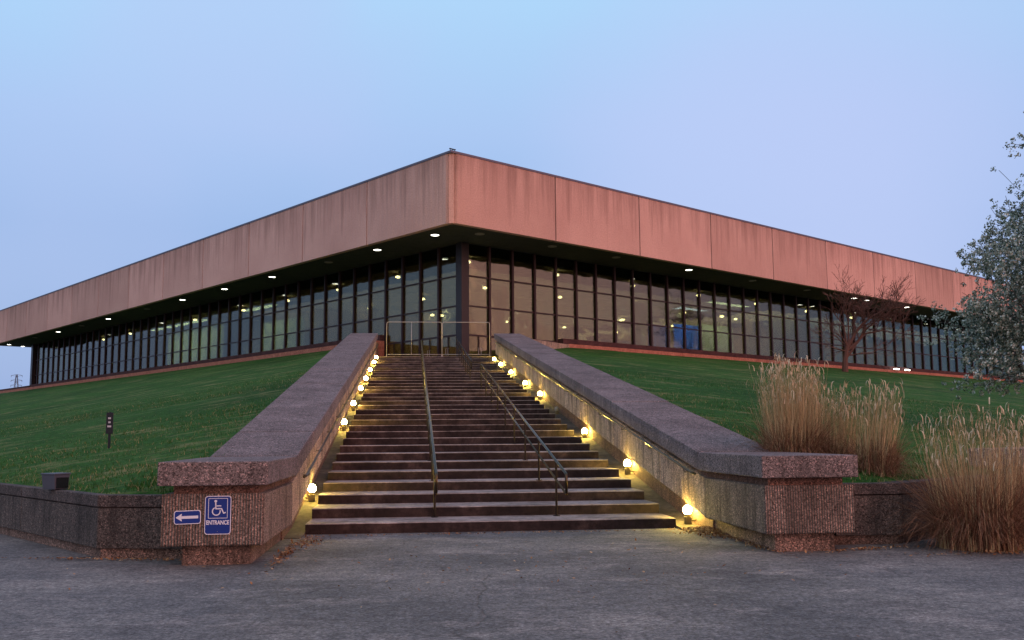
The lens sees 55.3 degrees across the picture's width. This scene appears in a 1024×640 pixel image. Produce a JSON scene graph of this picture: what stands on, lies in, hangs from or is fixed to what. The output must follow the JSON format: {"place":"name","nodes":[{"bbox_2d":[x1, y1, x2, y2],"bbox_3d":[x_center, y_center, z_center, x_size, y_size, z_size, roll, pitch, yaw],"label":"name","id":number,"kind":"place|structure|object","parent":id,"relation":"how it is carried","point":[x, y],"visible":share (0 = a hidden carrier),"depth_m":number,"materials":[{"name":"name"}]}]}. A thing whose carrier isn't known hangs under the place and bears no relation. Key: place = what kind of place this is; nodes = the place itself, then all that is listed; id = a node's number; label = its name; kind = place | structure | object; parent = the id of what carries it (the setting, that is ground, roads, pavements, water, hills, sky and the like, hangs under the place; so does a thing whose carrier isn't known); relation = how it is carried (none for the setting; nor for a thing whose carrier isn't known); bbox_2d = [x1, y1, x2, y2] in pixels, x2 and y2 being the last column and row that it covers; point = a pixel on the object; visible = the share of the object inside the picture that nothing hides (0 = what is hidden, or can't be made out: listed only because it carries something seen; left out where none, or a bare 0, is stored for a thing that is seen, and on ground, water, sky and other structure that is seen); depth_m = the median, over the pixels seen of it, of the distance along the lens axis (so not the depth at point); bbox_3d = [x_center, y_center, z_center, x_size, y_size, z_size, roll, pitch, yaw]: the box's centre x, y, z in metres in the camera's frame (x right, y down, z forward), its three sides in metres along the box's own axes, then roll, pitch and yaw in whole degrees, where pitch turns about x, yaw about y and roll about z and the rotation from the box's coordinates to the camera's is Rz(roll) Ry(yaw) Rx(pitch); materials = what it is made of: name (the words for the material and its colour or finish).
{"place":"outdoors","nodes":[
{"label":"outdoors","id":0,"kind":"place"},
{"bbox_2d":[0,350,1023,493],"bbox_3d":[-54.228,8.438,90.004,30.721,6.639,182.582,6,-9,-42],"label":"lawn","id":1,"kind":"structure","parent":0,"point":[112,393],"depth_m":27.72,"materials":[{"name":"green plant"}]},
{"bbox_2d":[41,473,70,489],"bbox_3d":[-6.434,2.330,13.772,0.302,0.345,0.270,-4,-8,28],"label":"floodlight","id":2,"kind":"object","parent":1,"relation":"on","point":[54,481],"visible":0.99,"depth_m":13.69,"materials":[{"name":"grey metal"}]},
{"bbox_2d":[106,412,113,447],"bbox_3d":[-7.963,2.192,19.336,0.136,0.740,0.039,0,-7,-4],"label":"lawn sign","id":3,"kind":"object","parent":1,"relation":"on","point":[109,423],"visible":0.98,"depth_m":19.33,"materials":[{"name":"black"}]},
{"bbox_2d":[0,148,1023,392],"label":"arena building","id":4,"kind":"structure","parent":1,"relation":"on","point":[412,256],"depth_m":69.55,"materials":[{"name":"concrete"}]},
{"bbox_2d":[52,340,57,380],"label":"window","id":5,"kind":"structure","parent":4,"relation":"in","point":[54,372],"depth_m":113.65,"materials":[{"name":"clear glass"}]},
{"bbox_2d":[58,338,63,380],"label":"window","id":6,"kind":"structure","parent":4,"relation":"in","point":[60,355],"depth_m":112.24,"materials":[{"name":"clear glass"}]},
{"bbox_2d":[63,337,68,379],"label":"window","id":7,"kind":"structure","parent":4,"relation":"in","point":[65,370],"depth_m":110.85,"materials":[{"name":"clear glass"}]},
{"bbox_2d":[69,336,74,378],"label":"window","id":8,"kind":"structure","parent":4,"relation":"in","point":[72,339],"depth_m":109.46,"materials":[{"name":"clear glass"}]},
{"bbox_2d":[74,334,79,377],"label":"window","id":9,"kind":"structure","parent":4,"relation":"in","point":[77,353],"depth_m":108.07,"materials":[{"name":"clear glass"}]},
{"bbox_2d":[80,333,85,377],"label":"window","id":10,"kind":"structure","parent":4,"relation":"in","point":[83,349],"depth_m":106.66,"materials":[{"name":"clear glass"}]},
{"bbox_2d":[86,331,92,376],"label":"window","id":11,"kind":"structure","parent":4,"relation":"in","point":[89,347],"depth_m":105.26,"materials":[{"name":"clear glass"}]},
{"bbox_2d":[92,330,98,375],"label":"window","id":12,"kind":"structure","parent":4,"relation":"in","point":[96,333],"depth_m":103.88,"materials":[{"name":"clear glass"}]},
{"bbox_2d":[98,328,104,374],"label":"window","id":13,"kind":"structure","parent":4,"relation":"in","point":[102,331],"depth_m":102.47,"materials":[{"name":"clear glass"}]},
{"bbox_2d":[105,327,111,373],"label":"window","id":14,"kind":"structure","parent":4,"relation":"in","point":[109,330],"depth_m":101.08,"materials":[{"name":"clear glass"}]},
{"bbox_2d":[112,325,118,372],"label":"window","id":15,"kind":"structure","parent":4,"relation":"in","point":[115,330],"depth_m":99.66,"materials":[{"name":"clear glass"}]},
{"bbox_2d":[118,323,125,371],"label":"window","id":16,"kind":"structure","parent":4,"relation":"in","point":[122,327],"depth_m":98.28,"materials":[{"name":"clear glass"}]},
{"bbox_2d":[125,322,132,370],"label":"window","id":17,"kind":"structure","parent":4,"relation":"in","point":[129,325],"depth_m":96.88,"materials":[{"name":"clear glass"}]},
{"bbox_2d":[133,320,139,369],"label":"window","id":18,"kind":"structure","parent":4,"relation":"in","point":[137,323],"depth_m":95.49,"materials":[{"name":"clear glass"}]},
{"bbox_2d":[140,318,147,368],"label":"window","id":19,"kind":"structure","parent":4,"relation":"in","point":[144,321],"depth_m":94.08,"materials":[{"name":"clear glass"}]},
{"bbox_2d":[148,316,155,367],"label":"window","id":20,"kind":"structure","parent":4,"relation":"in","point":[151,337],"depth_m":92.69,"materials":[{"name":"clear glass"}]},
{"bbox_2d":[156,314,163,366],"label":"window","id":21,"kind":"structure","parent":4,"relation":"in","point":[160,321],"depth_m":91.30,"materials":[{"name":"clear glass"}]},
{"bbox_2d":[164,312,171,365],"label":"window","id":22,"kind":"structure","parent":4,"relation":"in","point":[168,323],"depth_m":89.90,"materials":[{"name":"clear glass"}]},
{"bbox_2d":[172,310,180,363],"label":"window","id":23,"kind":"structure","parent":4,"relation":"in","point":[177,314],"depth_m":88.49,"materials":[{"name":"clear glass"}]},
{"bbox_2d":[181,308,189,362],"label":"window","id":24,"kind":"structure","parent":4,"relation":"in","point":[185,321],"depth_m":87.12,"materials":[{"name":"clear glass"}]},
{"bbox_2d":[190,306,198,361],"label":"window","id":25,"kind":"structure","parent":4,"relation":"in","point":[195,310],"depth_m":85.70,"materials":[{"name":"clear glass"}]},
{"bbox_2d":[199,304,207,359],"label":"window","id":26,"kind":"structure","parent":4,"relation":"in","point":[204,308],"depth_m":84.31,"materials":[{"name":"clear glass"}]},
{"bbox_2d":[209,301,217,358],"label":"window","id":27,"kind":"structure","parent":4,"relation":"in","point":[213,325],"depth_m":82.92,"materials":[{"name":"clear glass"}]},
{"bbox_2d":[218,299,227,357],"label":"window","id":28,"kind":"structure","parent":4,"relation":"in","point":[223,323],"depth_m":81.52,"materials":[{"name":"clear glass"}]},
{"bbox_2d":[229,296,238,355],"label":"window","id":29,"kind":"structure","parent":4,"relation":"in","point":[234,302],"depth_m":80.12,"materials":[{"name":"clear glass"}]},
{"bbox_2d":[239,294,249,354],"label":"window","id":30,"kind":"structure","parent":4,"relation":"in","point":[245,299],"depth_m":78.72,"materials":[{"name":"clear glass"}]},
{"bbox_2d":[250,291,260,352],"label":"window","id":31,"kind":"structure","parent":4,"relation":"in","point":[256,296],"depth_m":77.31,"materials":[{"name":"clear glass"}]},
{"bbox_2d":[262,288,272,350],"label":"window","id":32,"kind":"structure","parent":4,"relation":"in","point":[267,294],"depth_m":75.93,"materials":[{"name":"clear glass"}]},
{"bbox_2d":[273,285,284,349],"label":"window","id":33,"kind":"structure","parent":4,"relation":"in","point":[278,335],"depth_m":74.53,"materials":[{"name":"clear glass"}]},
{"bbox_2d":[286,282,296,347],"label":"window","id":34,"kind":"structure","parent":4,"relation":"in","point":[291,325],"depth_m":73.14,"materials":[{"name":"clear glass"}]},
{"bbox_2d":[298,279,310,345],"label":"window","id":35,"kind":"structure","parent":4,"relation":"in","point":[304,306],"depth_m":71.75,"materials":[{"name":"clear glass"}]},
{"bbox_2d":[311,276,323,343],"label":"window","id":36,"kind":"structure","parent":4,"relation":"in","point":[318,283],"depth_m":70.34,"materials":[{"name":"clear glass"}]},
{"bbox_2d":[325,273,337,341],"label":"window","id":37,"kind":"structure","parent":4,"relation":"in","point":[331,327],"depth_m":68.95,"materials":[{"name":"clear glass"}]},
{"bbox_2d":[340,269,352,339],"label":"window","id":38,"kind":"structure","parent":4,"relation":"in","point":[346,309],"depth_m":67.57,"materials":[{"name":"clear glass"}]},
{"bbox_2d":[354,265,367,332],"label":"window","id":39,"kind":"structure","parent":4,"relation":"in","point":[361,295],"depth_m":66.18,"materials":[{"name":"clear glass"}]},
{"bbox_2d":[370,261,384,334],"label":"window","id":40,"kind":"structure","parent":4,"relation":"in","point":[377,270],"depth_m":64.76,"materials":[{"name":"clear glass"}]},
{"bbox_2d":[386,258,400,355],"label":"window","id":41,"kind":"structure","parent":4,"relation":"in","point":[393,289],"depth_m":63.27,"materials":[{"name":"clear glass"}]},
{"bbox_2d":[403,253,418,355],"bbox_3d":[-6.338,-0.379,61.730,0.080,7.608,1.848,6,-9,-42],"label":"window","id":42,"kind":"structure","parent":4,"relation":"in","point":[411,262],"depth_m":61.87,"materials":[{"name":"clear glass"}]},
{"bbox_2d":[421,249,436,355],"bbox_3d":[-5.101,-0.554,60.331,0.154,7.608,1.848,6,-9,-42],"label":"window","id":43,"kind":"structure","parent":4,"relation":"in","point":[429,258],"depth_m":60.45,"materials":[{"name":"clear glass"}]},
{"bbox_2d":[439,244,455,355],"bbox_3d":[-3.879,-0.726,58.956,0.154,7.608,1.743,6,-9,-42],"label":"window","id":44,"kind":"structure","parent":4,"relation":"in","point":[447,279],"depth_m":59.06,"materials":[{"name":"clear glass"}]},
{"bbox_2d":[469,244,488,355],"bbox_3d":[-1.987,-0.757,58.807,1.638,7.608,0.154,6,-9,-42],"label":"window","id":45,"kind":"structure","parent":4,"relation":"in","point":[478,255],"depth_m":58.92,"materials":[{"name":"clear glass"}]},
{"bbox_2d":[491,248,511,356],"bbox_3d":[-0.683,-0.622,60.033,1.848,7.608,0.080,6,-9,-42],"label":"window","id":46,"kind":"structure","parent":4,"relation":"in","point":[501,281],"depth_m":60.17,"materials":[{"name":"clear glass"}]},
{"bbox_2d":[514,251,533,338],"bbox_3d":[0.721,-0.486,61.271,1.848,7.608,0.080,6,-9,-42],"label":"window","id":47,"kind":"structure","parent":4,"relation":"in","point":[523,262],"depth_m":61.46,"materials":[{"name":"clear glass"}]},
{"bbox_2d":[536,255,555,342],"bbox_3d":[2.128,-0.346,62.544,1.848,7.608,0.080,6,-9,-42],"label":"window","id":48,"kind":"structure","parent":4,"relation":"in","point":[545,298],"depth_m":62.70,"materials":[{"name":"clear glass"}]},
{"bbox_2d":[557,258,575,339],"bbox_3d":[3.524,-1.377,63.914,1.848,5.260,0.080,6,-9,-42],"label":"window","id":49,"kind":"structure","parent":4,"relation":"in","point":[565,268],"depth_m":63.97,"materials":[{"name":"clear glass"}]},
{"bbox_2d":[577,261,595,340],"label":"window","id":50,"kind":"structure","parent":4,"relation":"in","point":[585,271],"depth_m":65.23,"materials":[{"name":"clear glass"}]},
{"bbox_2d":[597,265,614,342],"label":"window","id":51,"kind":"structure","parent":4,"relation":"in","point":[605,301],"depth_m":66.49,"materials":[{"name":"clear glass"}]},
{"bbox_2d":[616,268,632,343],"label":"window","id":52,"kind":"structure","parent":4,"relation":"in","point":[623,276],"depth_m":67.75,"materials":[{"name":"clear glass"}]},
{"bbox_2d":[634,271,649,345],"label":"window","id":53,"kind":"structure","parent":4,"relation":"in","point":[641,299],"depth_m":69.00,"materials":[{"name":"clear glass"}]},
{"bbox_2d":[651,273,666,346],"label":"window","id":54,"kind":"structure","parent":4,"relation":"in","point":[659,317],"depth_m":70.26,"materials":[{"name":"clear glass"}]},
{"bbox_2d":[668,276,683,348],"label":"window","id":55,"kind":"structure","parent":4,"relation":"in","point":[676,328],"depth_m":71.50,"materials":[{"name":"clear glass"}]},
{"bbox_2d":[684,279,699,349],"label":"window","id":56,"kind":"structure","parent":4,"relation":"in","point":[691,286],"depth_m":72.77,"materials":[{"name":"clear glass"}]},
{"bbox_2d":[700,281,714,350],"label":"window","id":57,"kind":"structure","parent":4,"relation":"in","point":[706,288],"depth_m":74.03,"materials":[{"name":"clear glass"}]},
{"bbox_2d":[715,284,729,352],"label":"window","id":58,"kind":"structure","parent":4,"relation":"in","point":[722,316],"depth_m":75.26,"materials":[{"name":"clear glass"}]},
{"bbox_2d":[730,286,743,353],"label":"window","id":59,"kind":"structure","parent":4,"relation":"in","point":[735,292],"depth_m":76.52,"materials":[{"name":"clear glass"}]},
{"bbox_2d":[744,288,757,354],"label":"window","id":60,"kind":"structure","parent":4,"relation":"in","point":[749,294],"depth_m":77.79,"materials":[{"name":"clear glass"}]},
{"bbox_2d":[758,291,770,355],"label":"window","id":61,"kind":"structure","parent":4,"relation":"in","point":[763,297],"depth_m":79.03,"materials":[{"name":"clear glass"}]},
{"bbox_2d":[771,293,783,356],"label":"window","id":62,"kind":"structure","parent":4,"relation":"in","point":[777,310],"depth_m":80.29,"materials":[{"name":"clear glass"}]},
{"bbox_2d":[784,295,796,357],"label":"window","id":63,"kind":"structure","parent":4,"relation":"in","point":[790,321],"depth_m":81.54,"materials":[{"name":"clear glass"}]},
{"bbox_2d":[797,297,808,358],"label":"window","id":64,"kind":"structure","parent":4,"relation":"in","point":[801,302],"depth_m":82.80,"materials":[{"name":"clear glass"}]},
{"bbox_2d":[809,299,820,359],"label":"window","id":65,"kind":"structure","parent":4,"relation":"in","point":[813,304],"depth_m":84.05,"materials":[{"name":"clear glass"}]},
{"bbox_2d":[821,301,832,360],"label":"window","id":66,"kind":"structure","parent":4,"relation":"in","point":[824,304],"depth_m":85.29,"materials":[{"name":"clear glass"}]},
{"bbox_2d":[832,303,843,361],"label":"window","id":67,"kind":"structure","parent":4,"relation":"in","point":[838,357],"depth_m":86.52,"materials":[{"name":"clear glass"}]},
{"bbox_2d":[844,305,854,362],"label":"window","id":68,"kind":"structure","parent":4,"relation":"in","point":[851,359],"depth_m":87.91,"materials":[{"name":"clear glass"}]},
{"bbox_2d":[854,306,864,363],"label":"window","id":69,"kind":"structure","parent":4,"relation":"in","point":[860,347],"depth_m":89.03,"materials":[{"name":"clear glass"}]},
{"bbox_2d":[865,309,875,364],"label":"window","id":70,"kind":"structure","parent":4,"relation":"in","point":[870,342],"depth_m":90.26,"materials":[{"name":"clear glass"}]},
{"bbox_2d":[875,309,885,365],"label":"window","id":71,"kind":"structure","parent":4,"relation":"in","point":[880,357],"depth_m":91.51,"materials":[{"name":"clear glass"}]},
{"bbox_2d":[885,311,894,366],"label":"window","id":72,"kind":"structure","parent":4,"relation":"in","point":[890,348],"depth_m":92.78,"materials":[{"name":"clear glass"}]},
{"bbox_2d":[895,313,904,367],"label":"window","id":73,"kind":"structure","parent":4,"relation":"in","point":[900,349],"depth_m":94.06,"materials":[{"name":"clear glass"}]},
{"bbox_2d":[904,315,913,367],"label":"window","id":74,"kind":"structure","parent":4,"relation":"in","point":[909,345],"depth_m":95.33,"materials":[{"name":"clear glass"}]},
{"bbox_2d":[913,316,922,368],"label":"window","id":75,"kind":"structure","parent":4,"relation":"in","point":[917,336],"depth_m":96.59,"materials":[{"name":"clear glass"}]},
{"bbox_2d":[922,317,931,369],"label":"window","id":76,"kind":"structure","parent":4,"relation":"in","point":[926,332],"depth_m":97.88,"materials":[{"name":"clear glass"}]},
{"bbox_2d":[931,318,939,369],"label":"window","id":77,"kind":"structure","parent":4,"relation":"in","point":[935,347],"depth_m":99.10,"materials":[{"name":"clear glass"}]},
{"bbox_2d":[939,320,948,370],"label":"window","id":78,"kind":"structure","parent":4,"relation":"in","point":[944,354],"depth_m":100.32,"materials":[{"name":"clear glass"}]},
{"bbox_2d":[948,321,956,371],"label":"window","id":79,"kind":"structure","parent":4,"relation":"in","point":[953,368],"depth_m":101.55,"materials":[{"name":"clear glass"}]},
{"bbox_2d":[956,322,964,372],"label":"window","id":80,"kind":"structure","parent":4,"relation":"in","point":[959,324],"depth_m":102.85,"materials":[{"name":"clear glass"}]},
{"bbox_2d":[0,528,1023,639],"bbox_3d":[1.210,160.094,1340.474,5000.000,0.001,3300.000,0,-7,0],"label":"ground","id":81,"kind":"structure","parent":0,"point":[904,595],"depth_m":9.45,"materials":[{"name":"grey asphalt"}]},
{"bbox_2d":[1,556,180,560],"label":"leaf litter","id":82,"kind":"object","parent":81,"relation":"on","point":[96,558],"visible":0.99,"depth_m":12.14,"materials":[{"name":"brown plant"}]},
{"bbox_2d":[0,483,181,558],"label":"retaining wall","id":83,"kind":"structure","parent":81,"relation":"on","point":[99,525],"depth_m":12.66,"materials":[{"name":"concrete"}]},
{"bbox_2d":[157,333,377,564],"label":"stair wall","id":84,"kind":"structure","parent":81,"relation":"on","point":[263,471],"depth_m":13.70,"materials":[{"name":"concrete"}]},
{"bbox_2d":[174,510,200,524],"bbox_3d":[-3.828,2.327,11.523,0.310,0.160,0.007,-1,-7,-6],"label":"arrow sign","id":85,"kind":"object","parent":84,"relation":"attached to","point":[188,517],"visible":1,"depth_m":11.52,"materials":[{"name":"blue metal"}]},
{"bbox_2d":[204,496,231,534],"bbox_3d":[-3.479,2.308,11.558,0.305,0.450,0.011,0,-7,-6],"label":"accessible entrance sign","id":86,"kind":"object","parent":84,"relation":"attached to","point":[217,520],"visible":1,"depth_m":11.56,"materials":[{"name":"blue metal"}]},
{"bbox_2d":[264,536,309,573],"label":"leaf litter","id":87,"kind":"object","parent":81,"relation":"on","point":[288,549],"visible":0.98,"depth_m":12.39,"materials":[{"name":"brown plant"}]},
{"bbox_2d":[284,356,701,538],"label":"staircase","id":88,"kind":"structure","parent":81,"relation":"on","point":[374,475],"depth_m":20.26,"materials":[{"name":"concrete"}]},
{"bbox_2d":[386,322,441,355],"bbox_3d":[-4.834,0.964,48.308,2.760,1.764,0.600,0,-7,-6],"label":"barrier panel","id":89,"kind":"object","parent":88,"relation":"on","point":[411,344],"visible":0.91,"depth_m":48.26,"materials":[{"name":"silver metal"}]},
{"bbox_2d":[421,340,437,516],"bbox_3d":[-2.805,2.061,31.444,0.116,6.012,32.275,0,-7,-6],"label":"handrail","id":90,"kind":"object","parent":88,"relation":"on","point":[432,459],"visible":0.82,"depth_m":20.41,"materials":[{"name":"grey metal"}]},
{"bbox_2d":[456,338,471,379],"bbox_3d":[-2.149,1.558,42.754,0.116,2.820,12.975,0,-7,-6],"label":"handrail","id":91,"kind":"object","parent":88,"relation":"on","point":[459,351],"visible":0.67,"depth_m":42.20,"materials":[{"name":"black metal"}]},
{"bbox_2d":[480,363,567,515],"bbox_3d":[-0.124,2.347,25.044,0.116,3.900,19.421,0,-7,-6],"label":"handrail","id":92,"kind":"object","parent":88,"relation":"on","point":[565,490],"visible":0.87,"depth_m":20.27,"materials":[{"name":"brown metal"}]},
{"bbox_2d":[494,334,857,551],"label":"stair wall","id":93,"kind":"structure","parent":81,"relation":"on","point":[679,458],"depth_m":15.76,"materials":[{"name":"concrete"}]},
{"bbox_2d":[683,505,695,523],"bbox_3d":[2.888,3.154,15.837,0.228,0.304,0.142,-2,-7,15],"label":"step light","id":94,"kind":"object","parent":93,"relation":"attached to","point":[687,511],"visible":1,"depth_m":15.80,"materials":[{"name":"white glass"}]},
{"bbox_2d":[668,525,738,539],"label":"leaf litter","id":95,"kind":"object","parent":81,"relation":"on","point":[707,531],"visible":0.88,"depth_m":14.72,"materials":[{"name":"brown plant"}]},
{"bbox_2d":[834,473,1022,544],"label":"retaining wall","id":96,"kind":"structure","parent":81,"relation":"on","point":[868,507],"depth_m":13.28,"materials":[{"name":"concrete"}]},
{"bbox_2d":[875,397,1023,556],"bbox_3d":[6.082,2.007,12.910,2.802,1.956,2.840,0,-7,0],"label":"ornamental grass","id":97,"kind":"object","parent":81,"relation":"on","point":[961,516],"depth_m":12.51,"materials":[{"name":"brown plant"}]},
{"bbox_2d":[969,447,1023,472],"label":"end block","id":98,"kind":"structure","parent":81,"relation":"on","point":[984,458],"depth_m":16.63,"materials":[{"name":"concrete"}]},
{"bbox_2d":[0,0,1023,389],"label":"sky","id":99,"kind":"structure","parent":0,"point":[131,131],"materials":[{"name":"blue"}]},
{"bbox_2d":[555,348,1023,482],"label":"lawn","id":100,"kind":"structure","parent":0,"point":[927,388],"depth_m":38.48,"materials":[{"name":"green plant"}]},
{"bbox_2d":[722,352,862,453],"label":"ornamental grass","id":101,"kind":"object","parent":100,"relation":"on","point":[787,435],"depth_m":15.24,"materials":[{"name":"beige plant"}]},
{"bbox_2d":[800,379,886,455],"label":"ornamental grass","id":102,"kind":"object","parent":100,"relation":"on","point":[843,424],"depth_m":15.41,"materials":[{"name":"beige plant"}]},
{"bbox_2d":[808,264,925,374],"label":"bare tree","id":103,"kind":"object","parent":100,"relation":"on","point":[849,344],"visible":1,"depth_m":72.86,"materials":[{"name":"brown plant"}]},
{"bbox_2d":[837,377,930,477],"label":"ornamental grass","id":104,"kind":"object","parent":100,"relation":"on","point":[870,454],"depth_m":14.48,"materials":[{"name":"beige plant"}]},
{"bbox_2d":[917,112,1023,399],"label":"blossoming tree","id":105,"kind":"object","parent":100,"relation":"on","point":[998,322],"visible":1,"depth_m":24.85,"materials":[{"name":"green plant"}]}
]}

